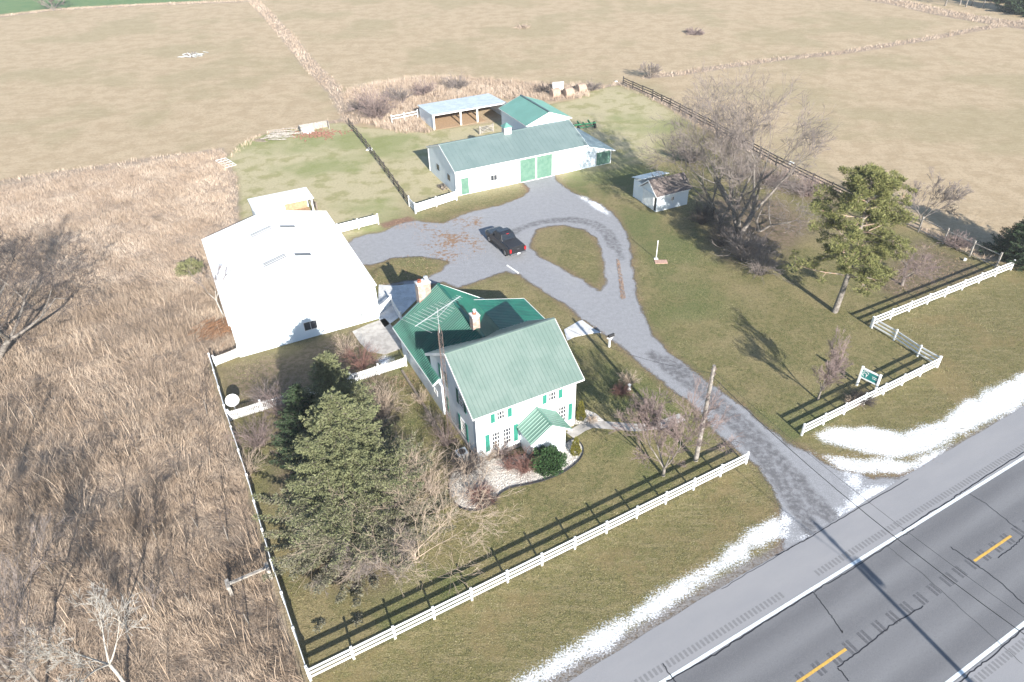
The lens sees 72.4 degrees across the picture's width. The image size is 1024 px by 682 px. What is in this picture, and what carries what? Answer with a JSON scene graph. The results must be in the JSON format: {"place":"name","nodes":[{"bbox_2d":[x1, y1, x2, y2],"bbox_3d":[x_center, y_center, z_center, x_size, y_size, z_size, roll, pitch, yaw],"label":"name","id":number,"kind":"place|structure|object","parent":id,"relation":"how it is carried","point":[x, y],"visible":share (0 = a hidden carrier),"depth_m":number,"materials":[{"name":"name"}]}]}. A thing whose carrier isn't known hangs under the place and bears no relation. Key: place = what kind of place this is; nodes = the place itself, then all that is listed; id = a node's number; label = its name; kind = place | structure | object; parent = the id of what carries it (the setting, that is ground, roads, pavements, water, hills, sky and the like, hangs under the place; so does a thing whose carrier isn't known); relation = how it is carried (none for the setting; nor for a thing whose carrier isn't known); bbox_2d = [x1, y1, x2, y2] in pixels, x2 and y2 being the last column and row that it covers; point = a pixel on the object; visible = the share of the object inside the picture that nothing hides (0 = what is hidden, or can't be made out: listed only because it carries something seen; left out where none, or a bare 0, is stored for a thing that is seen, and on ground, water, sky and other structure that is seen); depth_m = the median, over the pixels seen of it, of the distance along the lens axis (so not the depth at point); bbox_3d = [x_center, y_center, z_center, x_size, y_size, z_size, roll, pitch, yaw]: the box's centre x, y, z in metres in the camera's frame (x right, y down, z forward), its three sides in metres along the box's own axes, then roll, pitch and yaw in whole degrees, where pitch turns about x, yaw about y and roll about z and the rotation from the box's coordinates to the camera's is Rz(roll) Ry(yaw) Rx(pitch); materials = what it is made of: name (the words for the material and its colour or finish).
{"place":"outdoors","nodes":[
{"label":"outdoors","id":0,"kind":"place"},
{"bbox_2d":[0,278,236,470],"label":"tall dry grass","id":1,"kind":"structure","parent":0,"point":[75,339],"depth_m":59.29,"materials":[{"name":"plant"}]},
{"bbox_2d":[0,148,239,286],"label":"tall dry grass","id":2,"kind":"structure","parent":0,"point":[69,210],"depth_m":84.24,"materials":[{"name":"plant"}]},
{"bbox_2d":[0,457,303,681],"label":"tall dry grass","id":3,"kind":"structure","parent":0,"point":[48,591],"depth_m":43.09,"materials":[{"name":"plant"}]},
{"bbox_2d":[0,77,589,681],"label":"rough ground","id":4,"kind":"structure","parent":0,"point":[284,627],"depth_m":51.96,"materials":[{"name":"plant"}]},
{"bbox_2d":[0,559,49,674],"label":"bare tree","id":5,"kind":"object","parent":4,"relation":"on","point":[14,620],"visible":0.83,"depth_m":35.23,"materials":[{"name":"brown plant"}]},
{"bbox_2d":[0,512,78,681],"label":"bare tree","id":6,"kind":"object","parent":4,"relation":"on","point":[33,677],"visible":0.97,"depth_m":34.47,"materials":[{"name":"brown plant"}]},
{"bbox_2d":[0,225,100,360],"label":"bare tree","id":7,"kind":"object","parent":4,"relation":"on","point":[6,343],"visible":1,"depth_m":60.82,"materials":[{"name":"grey plant"}]},
{"bbox_2d":[0,579,149,681],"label":"bare tree","id":8,"kind":"object","parent":4,"relation":"on","point":[109,664],"visible":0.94,"depth_m":34.15,"materials":[{"name":"grey plant"}]},
{"bbox_2d":[123,581,162,614],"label":"bare tree","id":9,"kind":"object","parent":4,"relation":"on","point":[149,591],"visible":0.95,"depth_m":39.87,"materials":[{"name":"grey plant"}]},
{"bbox_2d":[0,282,303,681],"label":"weed stalks","id":10,"kind":"object","parent":4,"relation":"on","point":[138,465],"visible":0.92,"depth_m":49.71,"materials":[{"name":"plant"}]},
{"bbox_2d":[173,257,203,276],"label":"green bush","id":11,"kind":"object","parent":4,"relation":"on","point":[199,264],"visible":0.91,"depth_m":72.40,"materials":[{"name":"green plant"}]},
{"bbox_2d":[187,262,230,316],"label":"bare tree","id":12,"kind":"object","parent":4,"relation":"on","point":[215,279],"visible":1,"depth_m":64.40,"materials":[{"name":"grey plant"}]},
{"bbox_2d":[187,316,231,344],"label":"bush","id":13,"kind":"object","parent":4,"relation":"on","point":[223,327],"visible":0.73,"depth_m":63.93,"materials":[{"name":"plant"}]},
{"bbox_2d":[224,562,272,596],"bbox_3d":[-15.719,14.363,41.869,2.544,1.140,0.700,-19,39,-23],"label":"hitching rail","id":14,"kind":"object","parent":4,"relation":"on","point":[266,568],"visible":0.94,"depth_m":41.54,"materials":[{"name":"grey wood"}]},
{"bbox_2d":[348,82,407,120],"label":"bare shrub","id":15,"kind":"object","parent":4,"relation":"on","point":[374,110],"visible":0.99,"depth_m":109.92,"materials":[{"name":"plant"}]},
{"bbox_2d":[381,85,414,102],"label":"bare shrub","id":16,"kind":"object","parent":4,"relation":"on","point":[403,96],"visible":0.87,"depth_m":118.09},
{"bbox_2d":[410,77,438,97],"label":"bare shrub","id":17,"kind":"object","parent":4,"relation":"on","point":[424,90],"visible":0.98,"depth_m":120.97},
{"bbox_2d":[440,71,473,90],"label":"bare shrub","id":18,"kind":"object","parent":4,"relation":"on","point":[460,82],"visible":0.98,"depth_m":123.37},
{"bbox_2d":[342,73,592,132],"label":"reed thicket","id":19,"kind":"object","parent":4,"relation":"on","point":[499,81],"visible":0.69,"depth_m":121.37,"materials":[{"name":"plant"}]},
{"bbox_2d":[352,318,401,353],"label":"concrete patio","id":20,"kind":"structure","parent":0,"point":[378,333],"depth_m":62.94,"materials":[{"name":"concrete"}]},
{"bbox_2d":[378,282,431,326],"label":"concrete apron","id":21,"kind":"object","parent":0,"point":[406,291],"visible":0.76,"depth_m":68.20,"materials":[{"name":"concrete"}]},
{"bbox_2d":[0,0,1023,264],"bbox_3d":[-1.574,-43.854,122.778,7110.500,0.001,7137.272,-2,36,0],"label":"field","id":22,"kind":"structure","parent":0,"point":[104,86],"depth_m":134.39,"materials":[{"name":"plant"}]},
{"bbox_2d":[417,93,505,129],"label":"livestock shelter","id":23,"kind":"object","parent":22,"relation":"on","point":[439,115],"visible":0.98,"depth_m":110.19,"materials":[{"name":"white metal"}]},
{"bbox_2d":[639,61,661,78],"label":"bush","id":24,"kind":"object","parent":22,"relation":"on","point":[655,69],"visible":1,"depth_m":125.92,"materials":[{"name":"brown plant"}]},
{"bbox_2d":[902,166,972,220],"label":"bare tree","id":25,"kind":"object","parent":22,"relation":"on","point":[953,197],"visible":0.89,"depth_m":76.78,"materials":[{"name":"brown plant"}]},
{"bbox_2d":[995,0,1023,16],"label":"spruce tree","id":26,"kind":"object","parent":22,"relation":"on","point":[1016,7],"visible":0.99,"depth_m":162.71,"materials":[{"name":"green plant"}]},
{"bbox_2d":[498,94,571,129],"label":"barn","id":27,"kind":"structure","parent":0,"point":[520,111],"depth_m":102.24,"materials":[{"name":"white metal"}]},
{"bbox_2d":[564,320,600,339],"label":"concrete walk","id":28,"kind":"structure","parent":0,"point":[581,327],"depth_m":63.15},
{"bbox_2d":[209,86,1023,681],"bbox_3d":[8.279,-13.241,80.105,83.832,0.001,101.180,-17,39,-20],"label":"lawn","id":29,"kind":"structure","parent":0,"point":[343,178],"depth_m":57.23,"materials":[{"name":"plant"}]},
{"bbox_2d":[211,346,239,366],"bbox_3d":[-24.625,1.291,60.274,2.283,1.130,0.150,-25,42,-29],"label":"picket fence","id":30,"kind":"object","parent":29,"relation":"on","point":[223,355],"visible":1,"depth_m":60.25,"materials":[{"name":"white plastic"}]},
{"bbox_2d":[225,394,238,408],"bbox_3d":[-21.916,4.848,54.899,0.917,1.550,0.999,15,39,22],"label":"satellite dish","id":31,"kind":"object","parent":29,"relation":"on","point":[231,400],"visible":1,"depth_m":54.87,"materials":[{"name":"metal"}]},
{"bbox_2d":[211,445,273,483],"bbox_3d":[-19.028,8.654,49.122,3.929,2.051,3.873,18,40,25],"label":"bare shrub","id":32,"kind":"object","parent":29,"relation":"on","point":[247,462],"visible":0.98,"depth_m":49.25,"materials":[{"name":"plant"}]},
{"bbox_2d":[224,406,278,456],"bbox_3d":[-18.828,6.625,51.283,4.623,2.795,4.132,29,46,35],"label":"bare shrub","id":33,"kind":"object","parent":29,"relation":"on","point":[259,444],"visible":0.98,"depth_m":51.45,"materials":[{"name":"plant"}]},
{"bbox_2d":[242,377,280,406],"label":"bare shrub","id":34,"kind":"object","parent":29,"relation":"on","point":[265,386],"visible":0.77,"depth_m":55.82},
{"bbox_2d":[223,405,308,677],"bbox_3d":[-16.622,11.503,45.833,0.256,1.265,24.233,-18,39,-22],"label":"rail fence","id":35,"kind":"object","parent":29,"relation":"on","point":[283,598],"visible":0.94,"depth_m":43.52,"materials":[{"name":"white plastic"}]},
{"bbox_2d":[245,372,300,418],"bbox_3d":[-17.996,4.454,53.597,4.921,3.563,5.211,-2,36,0],"label":"bare shrub","id":36,"kind":"object","parent":29,"relation":"on","point":[276,404],"visible":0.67,"depth_m":54.04,"materials":[{"name":"plant"}]},
{"bbox_2d":[247,187,313,215],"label":"open lean shed","id":37,"kind":"structure","parent":29,"relation":"on","point":[294,200],"depth_m":82.13,"materials":[{"name":"white metal"}]},
{"bbox_2d":[261,128,314,139],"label":"lumber pile","id":38,"kind":"object","parent":29,"relation":"on","point":[277,134],"visible":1,"depth_m":106.63,"materials":[{"name":"grey wood"}]},
{"bbox_2d":[201,210,379,356],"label":"white garage","id":39,"kind":"structure","parent":29,"relation":"on","point":[295,276],"depth_m":63.73,"materials":[{"name":"metal"}]},
{"bbox_2d":[269,382,318,478],"bbox_3d":[-14.664,5.480,49.468,5.817,7.096,6.071,-12,37,-13],"label":"spruce tree","id":40,"kind":"object","parent":29,"relation":"on","point":[298,403],"visible":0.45,"depth_m":48.31,"materials":[{"name":"green plant"}]},
{"bbox_2d":[298,120,329,133],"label":"storage bin","id":41,"kind":"object","parent":29,"relation":"on","point":[313,126],"visible":1,"depth_m":108.35,"materials":[{"name":"grey wood"}]},
{"bbox_2d":[226,355,406,420],"bbox_3d":[-15.440,3.702,56.601,14.593,1.130,0.150,-18,39,-21],"label":"picket fence","id":42,"kind":"object","parent":29,"relation":"on","point":[350,377],"visible":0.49,"depth_m":57.66,"materials":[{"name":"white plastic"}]},
{"bbox_2d":[285,128,351,140],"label":"rubble pile","id":43,"kind":"object","parent":29,"relation":"on","point":[318,135],"visible":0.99,"depth_m":106.60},
{"bbox_2d":[276,351,399,462],"bbox_3d":[-12.658,4.682,48.848,7.730,9.188,8.725,13,38,19],"label":"spruce tree","id":44,"kind":"object","parent":29,"relation":"on","point":[329,374],"visible":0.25,"depth_m":47.64,"materials":[{"name":"green plant"}]},
{"bbox_2d":[325,330,357,357],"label":"bare shrub","id":45,"kind":"object","parent":29,"relation":"on","point":[343,351],"visible":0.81,"depth_m":60.62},
{"bbox_2d":[252,386,458,632],"bbox_3d":[-10.253,7.865,41.989,12.318,12.515,12.691,23,42,30],"label":"spruce tree","id":46,"kind":"object","parent":29,"relation":"on","point":[344,450],"visible":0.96,"depth_m":40.71,"materials":[{"name":"green plant"}]},
{"bbox_2d":[336,213,378,231],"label":"rail fence","id":47,"kind":"object","parent":29,"relation":"on","point":[358,224],"visible":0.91,"depth_m":80.20,"materials":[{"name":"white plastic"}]},
{"bbox_2d":[335,338,383,372],"bbox_3d":[-12.656,1.424,58.615,4.573,2.360,4.084,-2,36,0],"label":"bare shrub","id":48,"kind":"object","parent":29,"relation":"on","point":[359,364],"visible":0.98,"depth_m":58.94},
{"bbox_2d":[308,496,427,597],"bbox_3d":[-8.585,12.272,42.909,7.201,5.887,7.395,-2,36,0],"label":"bare tree","id":49,"kind":"object","parent":29,"relation":"on","point":[365,565],"visible":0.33,"depth_m":41.55,"materials":[{"name":"brown plant"}]},
{"bbox_2d":[348,118,408,205],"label":"wood fence","id":50,"kind":"object","parent":29,"relation":"on","point":[384,168],"visible":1,"depth_m":95.42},
{"bbox_2d":[363,374,418,423],"bbox_3d":[-10.233,4.410,53.681,5.711,3.198,6.166,-16,38,-20],"label":"bare shrub","id":51,"kind":"object","parent":29,"relation":"on","point":[383,412],"visible":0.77,"depth_m":54.13,"materials":[{"name":"plant"}]},
{"bbox_2d":[286,439,525,605],"bbox_3d":[-5.661,10.387,41.485,12.500,8.679,11.974,5,36,9],"label":"bare tree","id":52,"kind":"object","parent":29,"relation":"on","point":[440,527],"visible":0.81,"depth_m":41.44,"materials":[{"name":"plant"}]},
{"bbox_2d":[401,369,443,437],"bbox_3d":[-7.199,4.818,55.513,0.180,0.240,9.001,-18,39,-21],"label":"landscape timber","id":53,"kind":"object","parent":29,"relation":"on","point":[416,393],"visible":0.71,"depth_m":55.95,"materials":[{"name":"brown wood"}]},
{"bbox_2d":[402,295,461,438],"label":"antenna tower","id":54,"kind":"structure","parent":29,"relation":"on","point":[442,369],"depth_m":47.25,"materials":[{"name":"metal"}]},
{"bbox_2d":[418,406,449,427],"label":"bare shrub","id":55,"kind":"object","parent":29,"relation":"on","point":[437,418],"visible":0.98,"depth_m":52.92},
{"bbox_2d":[414,190,456,213],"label":"rail fence","id":56,"kind":"object","parent":29,"relation":"on","point":[435,200],"visible":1,"depth_m":84.51,"materials":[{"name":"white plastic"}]},
{"bbox_2d":[406,435,467,496],"bbox_3d":[-5.779,8.843,47.030,6.911,3.621,5.364,20,41,27],"label":"bare shrub","id":57,"kind":"object","parent":29,"relation":"on","point":[430,472],"visible":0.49,"depth_m":47.73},
{"bbox_2d":[422,420,462,446],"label":"bare shrub","id":58,"kind":"object","parent":29,"relation":"on","point":[446,442],"visible":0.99,"depth_m":51.23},
{"bbox_2d":[436,441,497,489],"bbox_3d":[-3.193,8.525,48.947,4.502,2.830,4.316,-17,39,-21],"label":"bare shrub","id":59,"kind":"object","parent":29,"relation":"on","point":[470,467],"visible":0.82,"depth_m":48.77,"materials":[{"name":"plant"}]},
{"bbox_2d":[392,275,584,461],"bbox_3d":[-0.859,0.679,54.822,12.110,7.480,17.995,-18,39,-21],"label":"farmhouse","id":60,"kind":"object","parent":29,"relation":"on","point":[513,370],"visible":0.97,"depth_m":50.55,"materials":[{"name":"metal"}]},
{"bbox_2d":[490,436,523,467],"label":"bare shrub","id":61,"kind":"object","parent":29,"relation":"on","point":[503,453],"visible":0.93,"depth_m":49.92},
{"bbox_2d":[448,438,583,510],"bbox_3d":[0.062,8.673,50.053,10.547,0.140,5.413,-19,39,-23],"label":"bed edging","id":62,"kind":"object","parent":29,"relation":"on","point":[571,466],"visible":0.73,"depth_m":48.45,"materials":[{"name":"metal"}]},
{"bbox_2d":[426,120,615,195],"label":"long barn","id":63,"kind":"structure","parent":29,"relation":"on","point":[507,155],"depth_m":89.79,"materials":[{"name":"white metal"}]},
{"bbox_2d":[520,157,534,181],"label":"sliding door","id":64,"kind":"structure","parent":63,"relation":"in","point":[527,166],"depth_m":89.75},
{"bbox_2d":[537,154,551,178],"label":"sliding door","id":65,"kind":"structure","parent":63,"relation":"in","point":[544,163],"depth_m":90.61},
{"bbox_2d":[450,410,601,508],"bbox_3d":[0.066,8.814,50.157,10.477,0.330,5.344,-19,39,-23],"label":"white stone bed","id":66,"kind":"object","parent":29,"relation":"on","point":[516,473],"visible":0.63,"depth_m":48.84,"materials":[{"name":"gravel"}]},
{"bbox_2d":[462,480,499,510],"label":"bare shrub","id":67,"kind":"object","parent":66,"relation":"on","point":[479,492],"visible":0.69,"depth_m":47.10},
{"bbox_2d":[503,446,546,481],"bbox_3d":[0.805,8.453,48.673,2.873,2.041,2.985,15,39,22],"label":"bare shrub","id":68,"kind":"object","parent":66,"relation":"on","point":[526,468],"visible":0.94,"depth_m":48.82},
{"bbox_2d":[528,443,568,478],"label":"round shrub","id":69,"kind":"object","parent":66,"relation":"on","point":[549,456],"visible":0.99,"depth_m":48.37,"materials":[{"name":"green plant"}]},
{"bbox_2d":[570,436,581,455],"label":"conical shrub","id":70,"kind":"object","parent":66,"relation":"on","point":[577,447],"visible":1,"depth_m":50.16,"materials":[{"name":"green plant"}]},
{"bbox_2d":[305,451,749,680],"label":"rail fence","id":71,"kind":"object","parent":29,"relation":"on","point":[574,544],"visible":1,"depth_m":41.76,"materials":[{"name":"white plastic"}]},
{"bbox_2d":[608,381,632,397],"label":"bare shrub","id":72,"kind":"object","parent":29,"relation":"on","point":[621,391],"visible":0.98,"depth_m":55.69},
{"bbox_2d":[616,369,640,387],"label":"bare shrub","id":73,"kind":"object","parent":29,"relation":"on","point":[627,377],"visible":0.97,"depth_m":56.54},
{"bbox_2d":[632,171,691,211],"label":"old shed","id":74,"kind":"structure","parent":29,"relation":"on","point":[645,191],"depth_m":82.74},
{"bbox_2d":[642,188,654,209],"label":"sagging door","id":75,"kind":"structure","parent":74,"relation":"in","point":[648,198],"depth_m":82.99,"materials":[{"name":"white paint"}]},
{"bbox_2d":[358,174,977,467],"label":"fallen leaves","id":76,"kind":"object","parent":29,"relation":"on","point":[622,292],"visible":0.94,"depth_m":71.52,"materials":[{"name":"brown plant"}]},
{"bbox_2d":[608,375,745,476],"bbox_3d":[10.622,5.977,45.854,9.044,9.110,6.503,18,40,25],"label":"bare tree","id":77,"kind":"object","parent":29,"relation":"on","point":[644,415],"visible":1,"depth_m":46.17,"materials":[{"name":"grey plant"}]},
{"bbox_2d":[383,198,1023,681],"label":"snow","id":78,"kind":"structure","parent":29,"relation":"on","point":[957,422],"depth_m":49.50,"materials":[{"name":"snow"}]},
{"bbox_2d":[684,202,722,226],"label":"bare shrub","id":79,"kind":"object","parent":29,"relation":"on","point":[703,218],"visible":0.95,"depth_m":79.22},
{"bbox_2d":[693,365,716,461],"bbox_3d":[13.071,5.097,47.502,0.329,8.509,0.560,20,41,27],"label":"utility pole","id":80,"kind":"object","parent":29,"relation":"on","point":[697,451],"visible":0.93,"depth_m":46.96,"materials":[{"name":"brown wood"}]},
{"bbox_2d":[713,377,1023,633],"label":"overhead wire","id":81,"kind":"object","parent":80,"relation":"attached to","point":[875,521],"visible":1,"depth_m":36.88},
{"bbox_2d":[700,212,746,246],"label":"bare shrub","id":82,"kind":"object","parent":29,"relation":"on","point":[719,243],"visible":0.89,"depth_m":74.94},
{"bbox_2d":[645,93,818,223],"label":"bare tree","id":83,"kind":"object","parent":29,"relation":"on","point":[710,203],"visible":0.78,"depth_m":75.44,"materials":[{"name":"brown plant"}]},
{"bbox_2d":[622,76,852,193],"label":"wood fence","id":84,"kind":"object","parent":29,"relation":"on","point":[777,156],"visible":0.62,"depth_m":101.95,"materials":[{"name":"wood"}]},
{"bbox_2d":[639,56,840,236],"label":"bare tree","id":85,"kind":"object","parent":29,"relation":"on","point":[754,161],"visible":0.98,"depth_m":72.12,"materials":[{"name":"grey plant"}]},
{"bbox_2d":[710,223,780,262],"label":"bare shrub","id":86,"kind":"object","parent":29,"relation":"on","point":[743,249],"visible":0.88,"depth_m":72.00,"materials":[{"name":"plant"}]},
{"bbox_2d":[734,238,793,284],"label":"bare shrub","id":87,"kind":"object","parent":29,"relation":"on","point":[759,267],"visible":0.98,"depth_m":69.99,"materials":[{"name":"plant"}]},
{"bbox_2d":[715,165,834,243],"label":"bare tree","id":88,"kind":"object","parent":29,"relation":"on","point":[768,210],"visible":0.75,"depth_m":75.56,"materials":[{"name":"brown plant"}]},
{"bbox_2d":[755,163,796,193],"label":"bare shrub","id":89,"kind":"object","parent":29,"relation":"on","point":[778,176],"visible":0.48,"depth_m":87.28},
{"bbox_2d":[791,173,832,198],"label":"bare shrub","id":90,"kind":"object","parent":29,"relation":"on","point":[808,193],"visible":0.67,"depth_m":84.99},
{"bbox_2d":[811,327,853,399],"bbox_3d":[24.492,2.301,53.560,2.665,5.432,5.118,25,43,31],"label":"bare tree","id":91,"kind":"object","parent":29,"relation":"on","point":[833,368],"visible":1,"depth_m":52.96,"materials":[{"name":"brown plant"}]},
{"bbox_2d":[785,161,918,312],"bbox_3d":[29.292,-8.464,60.866,9.585,14.152,11.064,-2,36,0],"label":"pine tree","id":92,"kind":"object","parent":29,"relation":"on","point":[879,183],"visible":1,"depth_m":58.48,"materials":[{"name":"green plant"}]},
{"bbox_2d":[845,387,879,407],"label":"bare shrub","id":93,"kind":"object","parent":29,"relation":"on","point":[868,402],"visible":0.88,"depth_m":54.32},
{"bbox_2d":[856,366,882,392],"bbox_3d":[28.143,3.099,55.148,0.170,1.920,1.609,-27,43,-31],"label":"farm sign","id":94,"kind":"object","parent":29,"relation":"on","point":[872,377],"visible":1,"depth_m":54.91,"materials":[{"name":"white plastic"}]},
{"bbox_2d":[800,356,942,435],"bbox_3d":[28.249,4.115,54.387,15.925,1.262,0.147,-19,39,-23],"label":"rail fence","id":95,"kind":"object","parent":29,"relation":"on","point":[866,396],"visible":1,"depth_m":54.06,"materials":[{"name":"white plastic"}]},
{"bbox_2d":[871,317,940,366],"bbox_3d":[33.631,0.023,59.840,0.301,1.265,6.598,-17,39,-20],"label":"rail fence","id":96,"kind":"object","parent":29,"relation":"on","point":[894,338],"visible":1,"depth_m":59.84,"materials":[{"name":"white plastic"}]},
{"bbox_2d":[890,243,942,290],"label":"bare tree","id":97,"kind":"object","parent":29,"relation":"on","point":[908,267],"visible":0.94,"depth_m":66.23,"materials":[{"name":"grey plant"}]},
{"bbox_2d":[870,260,1015,327],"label":"rail fence","id":98,"kind":"object","parent":29,"relation":"on","point":[947,290],"visible":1,"depth_m":65.74,"materials":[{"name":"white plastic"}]},
{"bbox_2d":[936,228,981,249],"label":"bare shrub","id":99,"kind":"object","parent":29,"relation":"on","point":[962,242],"visible":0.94,"depth_m":73.61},
{"bbox_2d":[917,216,1002,268],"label":"pole fence","id":100,"kind":"object","parent":29,"relation":"on","point":[972,248],"visible":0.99,"depth_m":72.46,"materials":[{"name":"grey wood"}]},
{"bbox_2d":[976,220,1023,271],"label":"spruce tree","id":101,"kind":"object","parent":29,"relation":"on","point":[1011,235],"visible":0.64,"depth_m":71.17,"materials":[{"name":"green plant"}]},
{"bbox_2d":[991,217,1023,268],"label":"spruce tree","id":102,"kind":"object","parent":29,"relation":"on","point":[1021,260],"visible":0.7,"depth_m":69.63,"materials":[{"name":"green plant"}]},
{"bbox_2d":[566,414,684,437],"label":"front path","id":103,"kind":"structure","parent":0,"point":[576,431],"depth_m":52.84,"materials":[{"name":"concrete"}]},
{"bbox_2d":[348,175,903,550],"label":"gravel driveway","id":104,"kind":"structure","parent":0,"point":[812,501],"depth_m":68.98,"materials":[{"name":"gravel"}]},
{"bbox_2d":[485,226,525,255],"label":"pickup truck","id":105,"kind":"object","parent":104,"relation":"on","point":[507,241],"visible":1,"depth_m":74.73,"materials":[{"name":"black paint"}]},
{"bbox_2d":[569,406,1023,681],"bbox_3d":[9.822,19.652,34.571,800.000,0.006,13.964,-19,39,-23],"label":"road","id":106,"kind":"structure","parent":0,"point":[856,594],"depth_m":40.52,"materials":[{"name":"asphalt"}]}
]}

